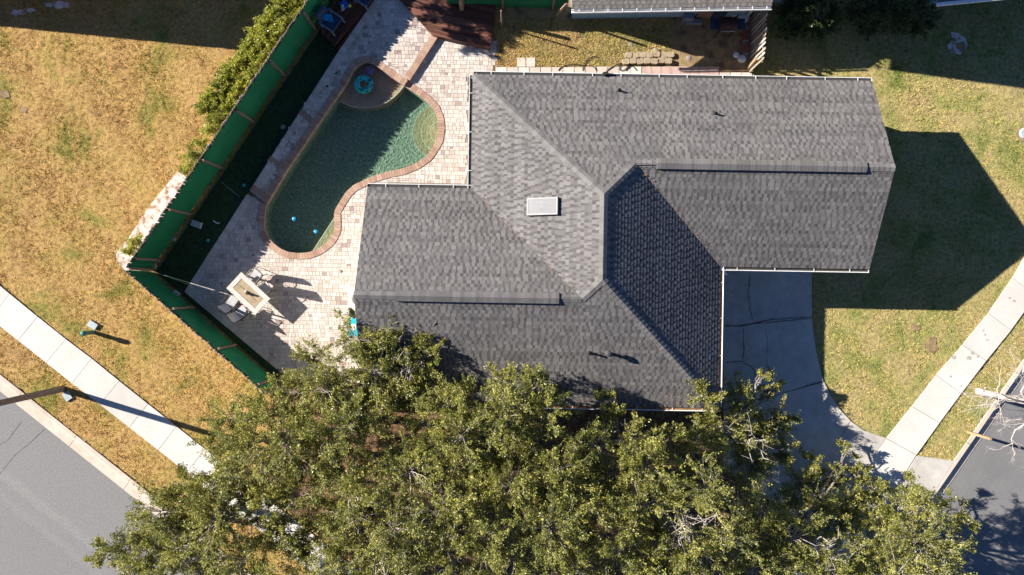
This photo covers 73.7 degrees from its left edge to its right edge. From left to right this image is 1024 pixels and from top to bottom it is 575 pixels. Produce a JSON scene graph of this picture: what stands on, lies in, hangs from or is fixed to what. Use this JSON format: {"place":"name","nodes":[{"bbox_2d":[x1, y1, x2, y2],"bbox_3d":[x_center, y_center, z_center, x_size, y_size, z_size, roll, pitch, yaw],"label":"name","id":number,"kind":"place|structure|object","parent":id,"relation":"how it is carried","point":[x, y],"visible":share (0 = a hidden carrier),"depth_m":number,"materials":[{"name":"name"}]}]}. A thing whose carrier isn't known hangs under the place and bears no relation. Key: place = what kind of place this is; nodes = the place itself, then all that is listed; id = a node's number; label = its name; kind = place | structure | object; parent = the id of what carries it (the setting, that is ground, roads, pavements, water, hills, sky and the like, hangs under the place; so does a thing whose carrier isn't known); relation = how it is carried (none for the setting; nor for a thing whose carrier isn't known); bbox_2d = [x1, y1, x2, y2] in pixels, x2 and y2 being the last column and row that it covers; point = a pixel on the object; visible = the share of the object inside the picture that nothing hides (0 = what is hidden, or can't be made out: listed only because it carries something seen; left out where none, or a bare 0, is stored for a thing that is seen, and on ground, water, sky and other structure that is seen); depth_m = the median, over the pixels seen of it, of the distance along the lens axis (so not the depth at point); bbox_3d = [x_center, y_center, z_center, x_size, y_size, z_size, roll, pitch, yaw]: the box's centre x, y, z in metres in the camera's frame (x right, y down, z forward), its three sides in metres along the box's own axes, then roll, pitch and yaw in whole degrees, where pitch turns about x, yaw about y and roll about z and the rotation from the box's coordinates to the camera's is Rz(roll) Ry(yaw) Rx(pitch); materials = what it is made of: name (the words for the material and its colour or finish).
{"place":"outdoors","nodes":[
{"label":"outdoors","id":0,"kind":"place"},
{"bbox_2d":[0,392,222,574],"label":"road","id":1,"kind":"structure","parent":0,"point":[62,504],"depth_m":30.14,"materials":[{"name":"grey asphalt"}]},
{"bbox_2d":[0,286,356,574],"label":"sidewalk","id":2,"kind":"structure","parent":0,"point":[81,370],"depth_m":29.95,"materials":[{"name":"concrete"}]},
{"bbox_2d":[184,39,498,382],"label":"patio","id":3,"kind":"structure","parent":0,"point":[308,295],"depth_m":29.95,"materials":[{"name":"beige stone"},{"name":"stone"}]},
{"bbox_2d":[216,294,239,313],"bbox_3d":[-12.156,0.685,29.427,0.573,0.954,0.716,37,90,0],"label":"patio chair","id":4,"kind":"object","parent":3,"relation":"on","point":[230,303],"visible":0.92,"depth_m":29.52,"materials":[{"name":"grey metal"}]},
{"bbox_2d":[225,304,251,322],"bbox_3d":[-11.747,1.108,29.427,0.716,0.954,0.573,-42,90,0],"label":"patio chair","id":5,"kind":"object","parent":3,"relation":"on","point":[241,312],"visible":0.92,"depth_m":29.52,"materials":[{"name":"grey metal"}]},
{"bbox_2d":[227,272,272,314],"bbox_3d":[-11.297,0.252,29.594,1.684,0.712,0.946,43,90,0],"label":"dining table","id":6,"kind":"object","parent":3,"relation":"on","point":[255,300],"visible":0.99,"depth_m":29.24,"materials":[{"name":"beige wood"}]},
{"bbox_2d":[246,265,267,284],"bbox_3d":[-11.065,-0.532,29.427,0.573,0.954,0.716,38,90,0],"label":"patio chair","id":7,"kind":"object","parent":3,"relation":"on","point":[256,275],"visible":0.98,"depth_m":29.54,"materials":[{"name":"white metal"}]},
{"bbox_2d":[256,279,275,294],"bbox_3d":[-10.639,0.020,29.427,0.716,0.954,0.573,-30,90,0],"label":"patio chair","id":8,"kind":"object","parent":3,"relation":"on","point":[265,288],"visible":0.93,"depth_m":29.55,"materials":[{"name":"grey metal"}]},
{"bbox_2d":[347,307,355,318],"bbox_3d":[-6.945,1.135,29.721,0.462,0.557,0.658,0,90,0],"label":"plant","id":9,"kind":"object","parent":3,"relation":"on","point":[352,313],"visible":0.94,"depth_m":29.67,"materials":[{"name":"green plant"}]},
{"bbox_2d":[258,55,444,258],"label":"swimming pool","id":10,"kind":"structure","parent":3,"relation":"in","point":[389,124],"depth_m":30.80,"materials":[{"name":"liquid"}]},
{"bbox_2d":[354,75,372,93],"bbox_3d":[-6.523,-8.927,30.000,0.850,0.216,0.850,0,90,0],"label":"swim ring","id":11,"kind":"object","parent":10,"relation":"on","point":[359,88],"visible":1,"depth_m":29.91,"materials":[{"name":"blue plastic"}]},
{"bbox_2d":[365,65,374,74],"bbox_3d":[-6.242,-9.545,30.000,0.414,0.420,0.403,0,90,0],"label":"beach ball","id":12,"kind":"object","parent":10,"relation":"in","point":[369,69],"visible":1,"depth_m":29.86,"materials":[{"name":"plastic"}]},
{"bbox_2d":[350,287,354,306],"bbox_3d":[-6.508,0.426,29.547,0.874,0.805,0.874,0,90,0],"label":"air conditioner","id":13,"kind":"object","parent":3,"relation":"on","point":[352,301],"visible":0.2,"depth_m":29.21,"materials":[{"name":"paint"}]},
{"bbox_2d":[348,319,357,335],"bbox_3d":[-6.746,1.728,29.696,0.642,0.508,0.770,0,90,0],"label":"storage tub","id":14,"kind":"object","parent":3,"relation":"on","point":[353,322],"visible":0.25,"depth_m":29.45,"materials":[{"name":"teal plastic"}]},
{"bbox_2d":[249,0,437,200],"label":"raised terrace","id":15,"kind":"structure","parent":0,"point":[405,51],"depth_m":29.80,"materials":[{"name":"stone pavers"},{"name":"brick"}]},
{"bbox_2d":[0,0,1023,574],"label":"lawn","id":16,"kind":"structure","parent":0,"point":[936,166],"depth_m":30.00,"materials":[{"name":"plant"}]},
{"bbox_2d":[0,90,9,98],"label":"bare patch","id":17,"kind":"object","parent":16,"relation":"on","point":[5,94],"visible":1,"depth_m":29.97,"materials":[{"name":"soil"}]},
{"bbox_2d":[10,9,25,15],"bbox_3d":[-21.680,-12.073,29.983,0.740,0.020,0.289,0,90,0],"label":"bare patch","id":18,"kind":"object","parent":16,"relation":"on","point":[17,12],"visible":1,"depth_m":29.97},
{"bbox_2d":[19,107,27,112],"bbox_3d":[-21.418,-7.808,29.981,0.312,0.020,0.323,45,90,0],"label":"bare patch","id":19,"kind":"object","parent":16,"relation":"on","point":[23,109],"visible":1,"depth_m":29.97,"materials":[{"name":"soil"}]},
{"bbox_2d":[25,8,36,12],"bbox_3d":[-21.133,-12.175,29.983,0.542,0.020,0.224,0,90,0],"label":"bare patch","id":20,"kind":"object","parent":16,"relation":"on","point":[30,10],"visible":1,"depth_m":29.97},
{"bbox_2d":[0,385,65,405],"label":"lamp post","id":21,"kind":"object","parent":16,"relation":"on","point":[37,394],"visible":1,"depth_m":28.02,"materials":[{"name":"brown concrete"}]},
{"bbox_2d":[45,1,70,8],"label":"bare patch","id":22,"kind":"object","parent":16,"relation":"on","point":[58,4],"visible":1,"depth_m":29.97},
{"bbox_2d":[62,391,72,401],"bbox_3d":[-19.513,4.766,29.970,0.300,0.090,0.380,-35,90,0],"label":"handhole cover","id":23,"kind":"object","parent":16,"relation":"in","point":[67,395],"visible":1,"depth_m":29.93,"materials":[{"name":"white plastic"}]},
{"bbox_2d":[80,330,95,335],"bbox_3d":[-18.388,1.968,29.615,0.230,0.870,0.224,0,90,0],"label":"utility pedestal","id":24,"kind":"object","parent":16,"relation":"on","point":[85,333],"visible":1,"depth_m":29.40,"materials":[{"name":"green plastic"}]},
{"bbox_2d":[87,320,98,329],"bbox_3d":[-18.388,1.645,29.950,0.400,0.100,0.280,32,90,0],"label":"utility box","id":25,"kind":"object","parent":16,"relation":"on","point":[93,325],"visible":1,"depth_m":29.90,"materials":[{"name":"white plastic"}]},
{"bbox_2d":[116,171,185,270],"bbox_3d":[-15.688,-2.813,29.965,1.329,0.030,4.978,34,90,0],"label":"sand bed","id":26,"kind":"object","parent":16,"relation":"on","point":[155,209],"visible":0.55,"depth_m":29.95,"materials":[{"name":"beige sand"}]},
{"bbox_2d":[119,232,142,256],"bbox_3d":[-16.462,-1.853,29.607,0.741,0.786,1.321,43,90,0],"label":"shrub","id":27,"kind":"object","parent":26,"relation":"on","point":[130,249],"visible":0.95,"depth_m":29.58,"materials":[{"name":"green plant"}]},
{"bbox_2d":[176,114,220,177],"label":"hedge plants","id":28,"kind":"object","parent":16,"relation":"on","point":[196,155],"visible":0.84,"depth_m":29.51,"materials":[{"name":"green plant"}]},
{"bbox_2d":[125,270,278,391],"bbox_3d":[-13.034,1.749,29.048,7.595,2.106,0.227,41,90,0],"label":"fence","id":29,"kind":"object","parent":16,"relation":"on","point":[193,320],"visible":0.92,"depth_m":28.83,"materials":[{"name":"green fabric"}]},
{"bbox_2d":[82,451,336,574],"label":"oak tree","id":30,"kind":"object","parent":16,"relation":"on","point":[196,501],"visible":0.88,"depth_m":25.24,"materials":[{"name":"green plant"}]},
{"bbox_2d":[126,0,332,270],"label":"fence","id":31,"kind":"object","parent":16,"relation":"on","point":[197,181],"visible":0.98,"depth_m":28.88,"materials":[{"name":"green fabric"}]},
{"bbox_2d":[192,0,327,128],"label":"hedge","id":32,"kind":"object","parent":16,"relation":"on","point":[253,52],"visible":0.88,"depth_m":29.13,"materials":[{"name":"green plant"}]},
{"bbox_2d":[157,1,372,379],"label":"turf strip","id":33,"kind":"object","parent":16,"relation":"on","point":[183,261],"visible":0.88,"depth_m":29.95,"materials":[{"name":"green plant"}]},
{"bbox_2d":[159,273,204,290],"bbox_3d":[-14.460,-0.240,29.934,2.121,0.035,0.030,20,90,0],"label":"thin cable","id":34,"kind":"object","parent":33,"relation":"on","point":[181,281],"visible":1,"depth_m":29.93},
{"bbox_2d":[191,220,202,228],"bbox_3d":[-13.805,-2.769,29.880,0.420,0.150,0.260,20,90,0],"label":"storage box","id":35,"kind":"object","parent":33,"relation":"on","point":[194,223],"visible":1,"depth_m":29.80,"materials":[{"name":"grey plastic"}]},
{"bbox_2d":[319,0,373,49],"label":"deck","id":36,"kind":"structure","parent":33,"relation":"on","point":[351,15],"depth_m":29.70,"materials":[{"name":"brown wood"}]},
{"bbox_2d":[315,5,344,35],"bbox_3d":[-7.801,-11.444,29.220,0.830,0.940,0.790,35,90,0],"label":"deck chair","id":37,"kind":"object","parent":36,"relation":"on","point":[328,25],"visible":0.98,"depth_m":29.22,"materials":[{"name":"blue fabric"}]},
{"bbox_2d":[323,14,333,21],"bbox_3d":[-7.854,-11.507,29.130,0.447,0.280,0.334,0,90,0],"label":"blue towel","id":38,"kind":"object","parent":37,"relation":"on","point":[328,17],"visible":1,"depth_m":29.07,"materials":[{"name":"fabric"}]},
{"bbox_2d":[339,0,348,8],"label":"toy bucket","id":39,"kind":"object","parent":36,"relation":"on","point":[345,3],"visible":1,"depth_m":29.46,"materials":[{"name":"blue plastic"}]},
{"bbox_2d":[354,0,371,11],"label":"deck chair","id":40,"kind":"object","parent":36,"relation":"on","point":[365,3],"visible":1,"depth_m":29.26,"materials":[{"name":"blue fabric"}]},
{"bbox_2d":[265,383,357,392],"bbox_3d":[-7.928,4.280,29.048,4.611,2.105,0.191,1,90,0],"label":"fence","id":41,"kind":"object","parent":16,"relation":"on","point":[311,392],"visible":0.11,"depth_m":28.48,"materials":[{"name":"green wood"}]},
{"bbox_2d":[400,0,495,49],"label":"deck","id":42,"kind":"structure","parent":16,"relation":"on","point":[471,24],"depth_m":29.66,"materials":[{"name":"brown wood"}]},
{"bbox_2d":[459,0,463,10],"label":"timber post","id":43,"kind":"object","parent":16,"relation":"on","point":[461,7],"visible":0.63,"depth_m":29.24,"materials":[{"name":"wood"}]},
{"bbox_2d":[447,0,568,9],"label":"fence","id":44,"kind":"object","parent":16,"relation":"on","point":[553,4],"visible":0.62,"depth_m":29.50,"materials":[{"name":"brown wood"}]},
{"bbox_2d":[260,385,817,574],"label":"mulch bed","id":45,"kind":"object","parent":16,"relation":"on","point":[575,423],"visible":0.09,"depth_m":29.95,"materials":[{"name":"bark mulch"},{"name":"soil"}]},
{"bbox_2d":[185,368,394,512],"bbox_3d":[-8.409,5.740,26.700,8.316,6.800,5.460,0,90,0],"label":"oak tree","id":46,"kind":"object","parent":45,"relation":"on","point":[297,424],"visible":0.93,"depth_m":25.10,"materials":[{"name":"green plant"}]},
{"bbox_2d":[285,308,448,447],"bbox_3d":[-5.463,3.369,27.512,6.541,5.176,5.557,0,90,0],"label":"oak tree","id":47,"kind":"object","parent":45,"relation":"on","point":[360,354],"visible":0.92,"depth_m":25.94,"materials":[{"name":"green plant"}]},
{"bbox_2d":[258,421,481,574],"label":"oak tree","id":48,"kind":"object","parent":45,"relation":"on","point":[341,514],"visible":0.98,"depth_m":24.69,"materials":[{"name":"green plant"}]},
{"bbox_2d":[398,361,584,492],"bbox_3d":[-0.745,5.237,26.726,6.991,6.749,5.061,0,90,0],"label":"oak tree","id":49,"kind":"object","parent":45,"relation":"on","point":[495,428],"visible":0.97,"depth_m":25.15,"materials":[{"name":"green plant"}]},
{"bbox_2d":[417,435,632,574],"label":"oak tree","id":50,"kind":"object","parent":45,"relation":"on","point":[573,528],"visible":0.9,"depth_m":24.45,"materials":[{"name":"green plant"}]},
{"bbox_2d":[548,387,694,515],"bbox_3d":[3.930,6.050,26.976,4.930,6.247,4.584,-41,90,0],"label":"oak tree","id":51,"kind":"object","parent":45,"relation":"on","point":[652,445],"visible":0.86,"depth_m":25.25,"materials":[{"name":"green plant"}]},
{"bbox_2d":[586,451,764,574],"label":"oak tree","id":52,"kind":"object","parent":45,"relation":"on","point":[669,500],"visible":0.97,"depth_m":24.69,"materials":[{"name":"green plant"}]},
{"bbox_2d":[671,366,802,500],"bbox_3d":[9.170,6.161,28.116,5.919,3.969,5.817,0,90,0],"label":"oak tree","id":53,"kind":"object","parent":45,"relation":"on","point":[763,430],"visible":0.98,"depth_m":27.88,"materials":[{"name":"green plant"}]},
{"bbox_2d":[354,71,895,410],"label":"house","id":54,"kind":"structure","parent":16,"relation":"on","point":[581,236],"depth_m":26.23,"materials":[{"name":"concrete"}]},
{"bbox_2d":[749,11,768,72],"bbox_3d":[10.537,-10.668,29.079,0.194,2.043,2.590,3,90,0],"label":"fence","id":55,"kind":"object","parent":16,"relation":"on","point":[758,38],"visible":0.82,"depth_m":29.00,"materials":[{"name":"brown wood"}]},
{"bbox_2d":[747,57,757,69],"bbox_3d":[10.356,-9.626,29.350,0.177,1.110,0.168,0,90,0],"label":"leaning log","id":56,"kind":"object","parent":55,"relation":"attached to","point":[752,63],"visible":1,"depth_m":29.29,"materials":[{"name":"brown wood"}]},
{"bbox_2d":[571,0,999,18],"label":"neighbour house","id":57,"kind":"structure","parent":16,"relation":"on","point":[582,9],"depth_m":27.28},
{"bbox_2d":[772,0,847,44],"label":"dark bush","id":58,"kind":"object","parent":16,"relation":"on","point":[797,18],"visible":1,"depth_m":28.52,"materials":[{"name":"green plant"}]},
{"bbox_2d":[723,437,922,574],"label":"oak tree","id":59,"kind":"object","parent":16,"relation":"on","point":[848,516],"visible":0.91,"depth_m":26.52,"materials":[{"name":"green plant"}]},
{"bbox_2d":[838,0,944,41],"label":"dark bush","id":60,"kind":"object","parent":16,"relation":"on","point":[864,11],"visible":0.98,"depth_m":28.48,"materials":[{"name":"green plant"}]},
{"bbox_2d":[910,324,920,330],"bbox_3d":[17.714,1.749,29.983,0.423,0.020,0.361,-25,90,0],"label":"bare patch","id":61,"kind":"object","parent":16,"relation":"on","point":[913,327],"visible":1,"depth_m":29.97,"materials":[{"name":"soil"}]},
{"bbox_2d":[852,468,980,574],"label":"oak tree","id":62,"kind":"object","parent":16,"relation":"on","point":[937,547],"visible":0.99,"depth_m":26.24,"materials":[{"name":"green plant"}]},
{"bbox_2d":[924,337,937,353],"bbox_3d":[18.479,2.496,29.984,0.638,0.020,0.650,35,90,0],"label":"bare patch","id":63,"kind":"object","parent":16,"relation":"on","point":[931,345],"visible":1,"depth_m":29.97,"materials":[{"name":"soil"}]},
{"bbox_2d":[947,32,967,54],"bbox_3d":[19.590,-10.706,29.980,0.877,0.020,0.907,13,90,0],"label":"sand patch","id":64,"kind":"object","parent":16,"relation":"on","point":[959,38],"visible":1,"depth_m":29.97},
{"bbox_2d":[956,42,964,51],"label":"bare earth","id":65,"kind":"structure","parent":16,"relation":"on","point":[960,46],"depth_m":29.96,"materials":[{"name":"soil"}]},
{"bbox_2d":[967,431,991,439],"bbox_3d":[20.034,6.340,29.340,0.130,1.522,0.100,0,90,0],"label":"marker post","id":66,"kind":"object","parent":16,"relation":"on","point":[979,435],"visible":1,"depth_m":29.20,"materials":[{"name":"beige wood"}]},
{"bbox_2d":[939,340,1023,462],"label":"bare tree","id":67,"kind":"object","parent":16,"relation":"on","point":[981,392],"visible":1,"depth_m":26.99,"materials":[{"name":"grey plant"}]},
{"bbox_2d":[1016,125,1023,141],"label":"sand ring","id":68,"kind":"object","parent":16,"relation":"on","point":[1017,133],"visible":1,"depth_m":29.97,"materials":[{"name":"soil"}]},
{"bbox_2d":[1019,128,1023,138],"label":"valve cover","id":69,"kind":"object","parent":68,"relation":"on","point":[1021,133],"visible":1,"depth_m":29.90,"materials":[{"name":"white plastic"}]},
{"bbox_2d":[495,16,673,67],"bbox_3d":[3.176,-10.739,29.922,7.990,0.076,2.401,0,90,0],"label":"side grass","id":70,"kind":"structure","parent":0,"point":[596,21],"depth_m":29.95,"materials":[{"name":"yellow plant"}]},
{"bbox_2d":[496,58,751,75],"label":"side path","id":71,"kind":"structure","parent":0,"point":[520,67],"depth_m":29.93,"materials":[{"name":"beige concrete"}]},
{"bbox_2d":[558,64,595,70],"bbox_3d":[2.856,-9.649,29.904,1.683,0.040,0.300,0,90,0],"label":"garden hose","id":72,"kind":"object","parent":71,"relation":"on","point":[577,64],"visible":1,"depth_m":29.89,"materials":[{"name":"rubber"}]},
{"bbox_2d":[606,63,635,70],"bbox_3d":[4.799,-9.676,29.905,1.331,0.040,0.388,0,90,0],"label":"garden hose","id":73,"kind":"object","parent":71,"relation":"on","point":[627,67],"visible":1,"depth_m":29.89,"materials":[{"name":"black rubber"}]},
{"bbox_2d":[495,0,753,75],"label":"side yard","id":74,"kind":"structure","parent":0,"point":[698,44],"depth_m":29.96,"materials":[{"name":"brown plant"}]},
{"bbox_2d":[554,3,567,16],"bbox_3d":[2.088,-11.793,29.025,0.550,1.880,0.115,33,90,0],"label":"leaning board","id":75,"kind":"object","parent":74,"relation":"on","point":[564,6],"visible":1,"depth_m":28.86,"materials":[{"name":"brown wood"}]},
{"bbox_2d":[622,51,673,64],"bbox_3d":[5.963,-10.046,29.891,2.274,0.217,0.576,0,90,0],"label":"block edging","id":76,"kind":"object","parent":74,"relation":"on","point":[649,59],"visible":1,"depth_m":29.83,"materials":[{"name":"beige concrete"}]},
{"bbox_2d":[681,12,693,22],"bbox_3d":[7.648,-11.907,29.680,0.420,0.560,0.620,0,90,0],"label":"storage box","id":77,"kind":"object","parent":74,"relation":"on","point":[687,16],"visible":0.57,"depth_m":29.43,"materials":[{"name":"grey plastic"}]},
{"bbox_2d":[684,19,701,24],"bbox_3d":[7.929,-11.626,29.860,0.720,0.200,0.200,0,90,0],"label":"storage box","id":78,"kind":"object","parent":74,"relation":"on","point":[696,22],"visible":0.79,"depth_m":29.76,"materials":[{"name":"grey plastic"}]},
{"bbox_2d":[695,12,713,18],"bbox_3d":[8.351,-12.020,29.600,0.620,0.700,0.450,0,90,0],"label":"cabinet","id":79,"kind":"object","parent":74,"relation":"on","point":[703,15],"visible":0.43,"depth_m":29.60,"materials":[{"name":"brown wood"}]},
{"bbox_2d":[711,11,727,17],"bbox_3d":[8.997,-12.020,29.650,0.550,0.600,0.400,0,90,0],"label":"crate","id":80,"kind":"object","parent":74,"relation":"on","point":[717,14],"visible":0.29,"depth_m":29.56,"materials":[{"name":"blue plastic"}]},
{"bbox_2d":[710,14,744,36],"bbox_3d":[9.194,-11.216,29.403,1.480,1.114,0.659,0,90,0],"label":"barbecue grill","id":81,"kind":"object","parent":74,"relation":"on","point":[727,24],"visible":1,"depth_m":29.04,"materials":[{"name":"black metal"}]},
{"bbox_2d":[733,52,738,57],"bbox_3d":[9.819,-10.193,29.889,0.287,0.142,0.251,32,90,0],"label":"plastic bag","id":82,"kind":"object","parent":74,"relation":"on","point":[735,54],"visible":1,"depth_m":29.84,"materials":[{"name":"white plastic"}]},
{"bbox_2d":[737,55,745,62],"bbox_3d":[10.055,-9.991,29.866,0.360,0.189,0.348,-38,90,0],"label":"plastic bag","id":83,"kind":"object","parent":74,"relation":"on","point":[741,59],"visible":1,"depth_m":29.80,"materials":[{"name":"white plastic"}]},
{"bbox_2d":[738,13,749,22],"bbox_3d":[10.134,-11.801,29.837,0.452,0.246,0.522,44,90,0],"label":"plastic bag","id":84,"kind":"object","parent":74,"relation":"on","point":[745,16],"visible":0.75,"depth_m":29.74,"materials":[{"name":"grey plastic"}]},
{"bbox_2d":[742,27,749,55],"bbox_3d":[10.237,-10.786,29.900,0.320,0.120,1.266,0,90,0],"label":"brick pile","id":85,"kind":"object","parent":74,"relation":"on","point":[745,42],"visible":0.94,"depth_m":29.84,"materials":[{"name":"brick"}]},
{"bbox_2d":[723,270,953,550],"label":"driveway","id":86,"kind":"structure","parent":0,"point":[786,350],"depth_m":29.95,"materials":[{"name":"concrete"}]},
{"bbox_2d":[794,258,1023,574],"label":"sidewalk","id":87,"kind":"structure","parent":0,"point":[905,440],"depth_m":29.95,"materials":[{"name":"concrete"}]},
{"bbox_2d":[896,378,1023,574],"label":"road","id":88,"kind":"structure","parent":0,"point":[990,483],"depth_m":30.14,"materials":[{"name":"grey asphalt"}]},
{"label":"ground","id":89,"kind":"structure","parent":0,"visible":0},
{"bbox_2d":[0,374,249,574],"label":"kerb","id":90,"kind":"structure","parent":89,"relation":"on","point":[77,444],"depth_m":30.09,"materials":[{"name":"concrete"}]},
{"bbox_2d":[876,360,1023,574],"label":"kerb","id":91,"kind":"structure","parent":89,"relation":"on","point":[982,427],"depth_m":30.11,"materials":[{"name":"concrete"}]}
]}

